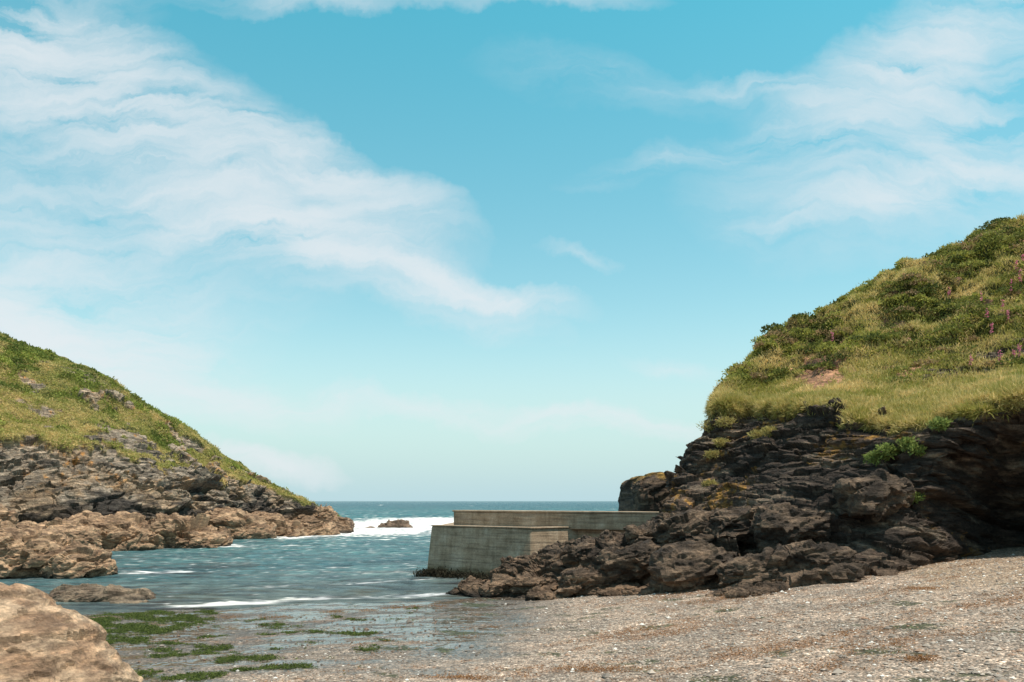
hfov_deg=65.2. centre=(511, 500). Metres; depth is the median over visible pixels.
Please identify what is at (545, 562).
rock outcrop
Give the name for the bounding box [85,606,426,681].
green algae
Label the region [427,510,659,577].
harbour pier
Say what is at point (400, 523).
sea rock
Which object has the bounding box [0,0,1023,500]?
sky
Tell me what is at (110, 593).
flat shore rock
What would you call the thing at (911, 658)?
seaweed wrack
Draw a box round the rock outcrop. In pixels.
[446,512,740,597]
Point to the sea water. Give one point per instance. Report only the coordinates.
(361, 563)
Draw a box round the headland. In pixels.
[0,337,353,539]
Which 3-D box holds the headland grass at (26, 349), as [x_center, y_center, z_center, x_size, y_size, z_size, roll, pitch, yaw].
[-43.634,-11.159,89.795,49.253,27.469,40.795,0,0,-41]
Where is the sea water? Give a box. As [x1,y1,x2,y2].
[0,501,618,614]
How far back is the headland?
75.71 m
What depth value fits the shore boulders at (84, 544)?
62.44 m
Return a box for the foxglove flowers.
[830,254,1023,364]
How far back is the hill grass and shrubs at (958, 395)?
38.38 m
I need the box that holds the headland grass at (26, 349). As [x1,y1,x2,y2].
[0,332,340,516]
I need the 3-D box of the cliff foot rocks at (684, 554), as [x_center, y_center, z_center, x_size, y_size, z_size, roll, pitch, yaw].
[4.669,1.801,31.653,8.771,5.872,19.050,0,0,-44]
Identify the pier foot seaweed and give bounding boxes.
[410,566,489,579]
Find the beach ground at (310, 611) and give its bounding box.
[83,546,1023,681]
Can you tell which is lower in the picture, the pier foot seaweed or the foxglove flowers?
the pier foot seaweed
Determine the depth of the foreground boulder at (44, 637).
13.39 m
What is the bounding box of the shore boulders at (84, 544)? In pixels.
[0,503,339,578]
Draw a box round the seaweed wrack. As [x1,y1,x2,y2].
[214,553,1023,681]
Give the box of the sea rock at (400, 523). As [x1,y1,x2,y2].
[345,517,412,527]
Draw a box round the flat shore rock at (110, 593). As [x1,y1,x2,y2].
[48,583,156,603]
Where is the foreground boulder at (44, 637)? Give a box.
[0,582,142,681]
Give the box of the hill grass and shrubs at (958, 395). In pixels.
[696,213,1023,503]
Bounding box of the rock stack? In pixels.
[618,472,670,511]
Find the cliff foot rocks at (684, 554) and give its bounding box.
[478,468,915,600]

